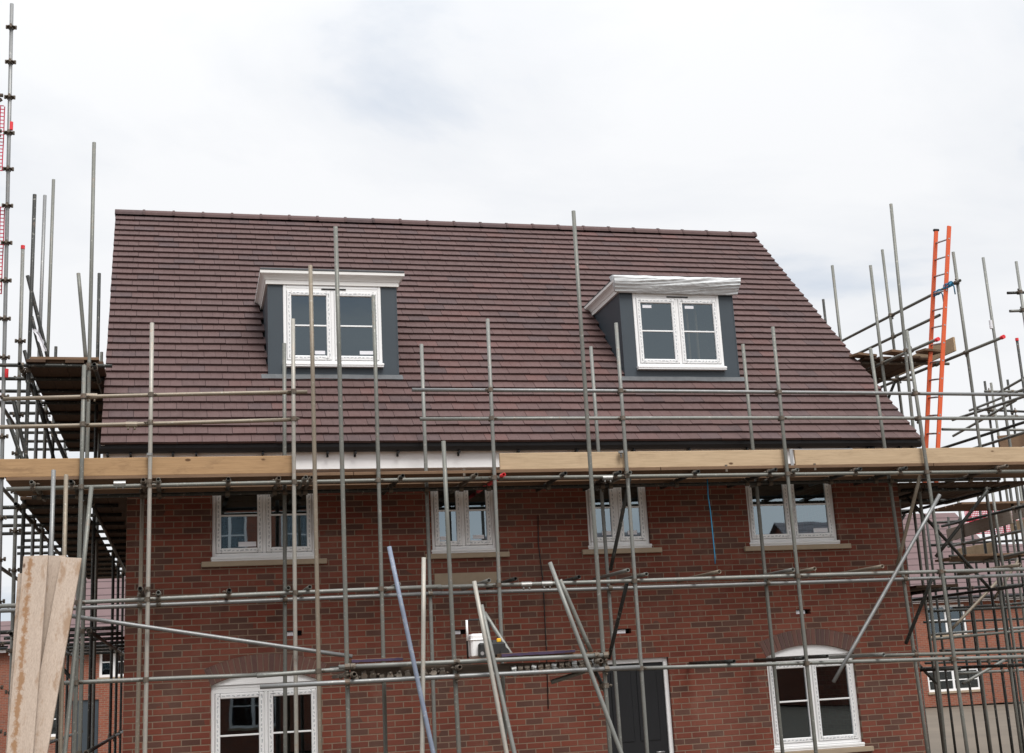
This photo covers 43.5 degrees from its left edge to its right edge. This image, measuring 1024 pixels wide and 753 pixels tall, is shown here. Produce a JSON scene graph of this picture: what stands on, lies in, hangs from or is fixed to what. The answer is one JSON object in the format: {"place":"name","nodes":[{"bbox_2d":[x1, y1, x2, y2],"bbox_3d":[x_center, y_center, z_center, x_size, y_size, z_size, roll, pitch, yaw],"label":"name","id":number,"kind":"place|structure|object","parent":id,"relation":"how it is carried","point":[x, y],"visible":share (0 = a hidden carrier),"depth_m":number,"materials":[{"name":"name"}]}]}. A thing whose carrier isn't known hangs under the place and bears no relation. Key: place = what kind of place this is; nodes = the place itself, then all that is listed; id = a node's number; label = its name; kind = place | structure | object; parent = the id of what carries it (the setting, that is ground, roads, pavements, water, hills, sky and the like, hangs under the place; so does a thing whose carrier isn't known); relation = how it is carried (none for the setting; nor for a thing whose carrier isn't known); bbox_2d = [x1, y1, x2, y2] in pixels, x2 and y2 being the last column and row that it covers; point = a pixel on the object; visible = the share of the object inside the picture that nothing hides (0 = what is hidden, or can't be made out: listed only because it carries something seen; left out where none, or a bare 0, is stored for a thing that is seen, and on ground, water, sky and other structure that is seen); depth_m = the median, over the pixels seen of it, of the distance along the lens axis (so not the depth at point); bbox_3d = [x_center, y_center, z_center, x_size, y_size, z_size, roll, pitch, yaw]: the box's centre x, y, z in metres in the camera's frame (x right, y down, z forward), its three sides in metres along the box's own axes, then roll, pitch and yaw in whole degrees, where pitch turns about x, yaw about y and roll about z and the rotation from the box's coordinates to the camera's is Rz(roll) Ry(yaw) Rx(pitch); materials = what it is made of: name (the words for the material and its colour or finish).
{"place":"outdoors","nodes":[
{"label":"outdoors","id":0,"kind":"place"},
{"bbox_2d":[0,0,1023,620],"label":"sky","id":1,"kind":"structure","parent":0,"point":[798,125],"materials":[{"name":"white"}]},
{"bbox_2d":[925,701,1023,752],"bbox_3d":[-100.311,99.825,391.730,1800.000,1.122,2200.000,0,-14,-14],"label":"ground","id":2,"kind":"structure","parent":0,"point":[933,730],"depth_m":37.66,"materials":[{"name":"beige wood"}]},
{"bbox_2d":[0,621,10,752],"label":"brick house","id":3,"kind":"structure","parent":2,"relation":"on","point":[4,666],"depth_m":57.16,"materials":[{"name":"brick"}]},
{"bbox_2d":[0,3,25,735],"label":"tower scaffold","id":4,"kind":"object","parent":2,"relation":"on","point":[6,243],"visible":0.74,"depth_m":16.37,"materials":[{"name":"silver metal"}]},
{"bbox_2d":[6,573,21,752],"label":"timber board","id":5,"kind":"object","parent":2,"relation":"on","point":[16,614],"visible":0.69,"depth_m":13.38,"materials":[{"name":"beige wood"}]},
{"bbox_2d":[7,555,48,752],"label":"timber board","id":6,"kind":"object","parent":2,"relation":"on","point":[24,699],"visible":1,"depth_m":13.20,"materials":[{"name":"beige wood"}]},
{"bbox_2d":[34,557,81,752],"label":"timber board","id":7,"kind":"object","parent":6,"relation":"on","point":[53,658],"visible":1,"depth_m":13.34,"materials":[{"name":"beige wood"}]},
{"bbox_2d":[49,470,55,555],"bbox_3d":[-4.881,3.200,13.490,0.052,4.594,0.693,2,-14,-19],"label":"scaffold pole","id":8,"kind":"object","parent":2,"relation":"on","point":[52,516],"visible":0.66,"depth_m":14.12,"materials":[{"name":"silver metal"}]},
{"bbox_2d":[40,556,65,668],"bbox_3d":[-4.828,3.613,13.070,0.227,3.639,0.844,-2,-13,-2],"label":"timber board","id":9,"kind":"object","parent":2,"relation":"on","point":[53,566],"visible":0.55,"depth_m":13.69,"materials":[{"name":"beige wood"}]},
{"bbox_2d":[58,474,67,752],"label":"scaffold pole","id":10,"kind":"object","parent":2,"relation":"on","point":[61,687],"visible":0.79,"depth_m":13.59,"materials":[{"name":"grey metal"}]},
{"bbox_2d":[0,142,126,752],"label":"gable scaffold","id":11,"kind":"object","parent":2,"relation":"on","point":[52,376],"visible":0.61,"depth_m":17.47,"materials":[{"name":"silver metal"}]},
{"bbox_2d":[33,329,46,350],"bbox_3d":[-6.015,-0.460,16.359,0.174,0.293,0.060,0,-14,-14],"label":"polythene rag","id":12,"kind":"object","parent":11,"relation":"attached to","point":[40,339],"visible":1,"depth_m":16.37,"materials":[{"name":"plastic"}]},
{"bbox_2d":[8,576,124,752],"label":"brick house","id":13,"kind":"structure","parent":2,"relation":"on","point":[102,692],"depth_m":46.02,"materials":[{"name":"brick"}]},
{"bbox_2d":[71,700,98,752],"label":"door","id":14,"kind":"structure","parent":13,"relation":"in","point":[85,702],"depth_m":45.67,"materials":[{"name":"grey wood"}]},
{"bbox_2d":[97,654,123,678],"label":"window","id":15,"kind":"structure","parent":13,"relation":"in","point":[100,662],"depth_m":46.24,"materials":[{"name":"white plastic"}]},
{"bbox_2d":[62,486,93,752],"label":"scaffold pole","id":16,"kind":"object","parent":2,"relation":"on","point":[76,633],"visible":1,"depth_m":13.66,"materials":[{"name":"metal"}]},
{"bbox_2d":[387,546,435,752],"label":"scaffold pole","id":17,"kind":"object","parent":2,"relation":"on","point":[412,655],"visible":1,"depth_m":13.35,"materials":[{"name":"grey metal"}]},
{"bbox_2d":[420,557,425,752],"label":"scaffold pole","id":18,"kind":"object","parent":2,"relation":"on","point":[423,638],"visible":1,"depth_m":13.45,"materials":[{"name":"grey metal"}]},
{"bbox_2d":[257,210,639,752],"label":"loading bay","id":19,"kind":"object","parent":2,"relation":"on","point":[454,670],"visible":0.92,"depth_m":13.91,"materials":[{"name":"silver metal"}]},
{"bbox_2d":[349,657,402,662],"bbox_3d":[-1.438,3.000,13.576,0.541,0.037,0.225,0,-14,-14],"label":"loose plank","id":20,"kind":"object","parent":19,"relation":"on","point":[375,660],"visible":0.99,"depth_m":13.48,"materials":[{"name":"purple paint"}]},
{"bbox_2d":[465,619,509,658],"bbox_3d":[-0.297,3.053,14.988,0.473,0.460,0.322,0,-14,-14],"label":"portable machine","id":21,"kind":"object","parent":19,"relation":"on","point":[475,647],"visible":0.69,"depth_m":14.89,"materials":[{"name":"white plastic"}]},
{"bbox_2d":[485,612,511,652],"bbox_3d":[-0.157,3.021,15.021,0.428,0.563,0.049,-13,-16,35],"label":"scaffold pole","id":22,"kind":"object","parent":19,"relation":"on","point":[495,629],"visible":0.63,"depth_m":15.03,"materials":[{"name":"grey metal"}]},
{"bbox_2d":[497,649,574,656],"bbox_3d":[0.262,3.019,14.003,0.825,0.044,0.225,0,-14,-14],"label":"loose plank","id":23,"kind":"object","parent":19,"relation":"on","point":[536,653],"visible":1,"depth_m":13.90,"materials":[{"name":"purple paint"}]},
{"bbox_2d":[559,579,592,651],"bbox_3d":[0.709,2.663,14.291,0.345,0.826,0.048,-2,-13,-3],"label":"scaffold pole","id":24,"kind":"object","parent":19,"relation":"on","point":[577,620],"visible":0.93,"depth_m":14.27,"materials":[{"name":"grey metal"}]},
{"bbox_2d":[472,581,508,752],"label":"scaffold pole","id":25,"kind":"object","parent":2,"relation":"on","point":[491,671],"visible":1,"depth_m":13.51,"materials":[{"name":"grey metal"}]},
{"bbox_2d":[481,604,516,752],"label":"scaffold pole","id":26,"kind":"object","parent":2,"relation":"on","point":[503,705],"visible":1,"depth_m":13.48,"materials":[{"name":"grey metal"}]},
{"bbox_2d":[0,295,1023,752],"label":"scaffold","id":27,"kind":"object","parent":2,"relation":"on","point":[150,475],"visible":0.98,"depth_m":16.04,"materials":[{"name":"silver metal"}]},
{"bbox_2d":[707,479,715,563],"bbox_3d":[2.579,1.874,16.639,0.035,1.105,0.016,0,-14,-14],"label":"rope","id":28,"kind":"object","parent":27,"relation":"hanging from","point":[711,522],"visible":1,"depth_m":16.63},
{"bbox_2d":[99,209,928,752],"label":"brick house","id":29,"kind":"structure","parent":2,"relation":"on","point":[219,299],"depth_m":17.58,"materials":[{"name":"brick"}]},
{"bbox_2d":[211,494,313,561],"bbox_3d":[-3.148,1.803,16.317,1.320,1.066,0.125,0,-14,-14],"label":"window","id":30,"kind":"structure","parent":29,"relation":"in","point":[263,514],"depth_m":16.24,"materials":[{"name":"white plastic"}]},
{"bbox_2d":[211,681,317,752],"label":"window","id":31,"kind":"structure","parent":29,"relation":"in","point":[266,745],"depth_m":15.75,"materials":[{"name":"white plastic"}]},
{"bbox_2d":[430,490,495,553],"bbox_3d":[-0.652,1.809,16.950,0.890,1.046,0.125,0,-14,-14],"label":"window","id":32,"kind":"structure","parent":29,"relation":"in","point":[462,510],"depth_m":16.90,"materials":[{"name":"white plastic"}]},
{"bbox_2d":[538,521,548,708],"bbox_3d":[0.411,3.071,16.838,0.043,2.495,0.015,0,-14,-14],"label":"cable","id":33,"kind":"object","parent":29,"relation":"attached to","point":[544,609],"visible":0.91,"depth_m":16.84,"materials":[{"name":"black plastic"}]},
{"bbox_2d":[586,487,651,548],"bbox_3d":[1.423,1.823,17.474,0.910,1.046,0.125,0,-14,-14],"label":"window","id":34,"kind":"structure","parent":29,"relation":"in","point":[615,496],"depth_m":17.44,"materials":[{"name":"white plastic"}]},
{"bbox_2d":[607,657,673,752],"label":"door","id":35,"kind":"structure","parent":29,"relation":"in","point":[656,682],"depth_m":16.93,"materials":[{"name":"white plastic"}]},
{"bbox_2d":[609,275,740,294],"bbox_3d":[2.445,-1.354,19.071,2.049,0.258,0.179,0,-14,-14],"label":"plastic sheet","id":36,"kind":"object","parent":29,"relation":"attached to","point":[671,285],"visible":1,"depth_m":19.02,"materials":[{"name":"white plastic"}]},
{"bbox_2d":[745,484,839,545],"bbox_3d":[3.920,1.848,18.102,1.380,1.066,0.125,0,-14,-14],"label":"window","id":37,"kind":"structure","parent":29,"relation":"in","point":[830,537],"depth_m":18.05,"materials":[{"name":"white plastic"}]},
{"bbox_2d":[766,653,864,752],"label":"window","id":38,"kind":"structure","parent":29,"relation":"in","point":[854,739],"depth_m":17.47,"materials":[{"name":"white plastic"}]},
{"bbox_2d":[548,562,622,752],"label":"scaffold pole","id":39,"kind":"object","parent":2,"relation":"on","point":[586,661],"visible":1,"depth_m":13.77,"materials":[{"name":"grey metal"}]},
{"bbox_2d":[822,203,1023,752],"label":"gable scaffold","id":40,"kind":"object","parent":2,"relation":"on","point":[897,365],"visible":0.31,"depth_m":19.57,"materials":[{"name":"metal"}]},
{"bbox_2d":[924,226,950,447],"bbox_3d":[6.526,-0.384,19.741,0.917,4.155,0.441,0,-14,-14],"label":"ladder","id":41,"kind":"object","parent":40,"relation":"on","point":[943,336],"visible":0.89,"depth_m":19.78,"materials":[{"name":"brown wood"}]},
{"bbox_2d":[933,289,942,298],"bbox_3d":[6.684,-1.268,20.191,0.143,0.217,0.173,8,-17,-39],"label":"rope lashing","id":42,"kind":"object","parent":41,"relation":"attached to","point":[934,295],"visible":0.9,"depth_m":20.16,"materials":[{"name":"blue plastic"}]},
{"bbox_2d":[943,281,955,293],"bbox_3d":[6.727,-1.363,19.791,0.143,0.217,0.173,8,-17,-39],"label":"rope lashing","id":43,"kind":"object","parent":41,"relation":"attached to","point":[949,283],"visible":1,"depth_m":19.76,"materials":[{"name":"blue plastic"}]},
{"bbox_2d":[903,513,1023,706],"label":"brick house","id":44,"kind":"structure","parent":2,"relation":"on","point":[923,646],"depth_m":55.02,"materials":[{"name":"brick"}]},
{"bbox_2d":[927,604,966,637],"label":"window","id":45,"kind":"structure","parent":44,"relation":"in","point":[934,606],"depth_m":54.76,"materials":[{"name":"white plastic"}]},
{"bbox_2d":[927,668,979,694],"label":"window","id":46,"kind":"structure","parent":44,"relation":"in","point":[954,690],"depth_m":54.09,"materials":[{"name":"white plastic"}]},
{"bbox_2d":[923,257,1023,752],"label":"scaffold","id":47,"kind":"object","parent":2,"relation":"on","point":[1001,516],"visible":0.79,"depth_m":22.80,"materials":[{"name":"metal"}]},
{"bbox_2d":[997,544,1023,578],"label":"brick house","id":48,"kind":"structure","parent":2,"relation":"on","point":[1010,550],"depth_m":64.09,"materials":[{"name":"brick"}]}
]}

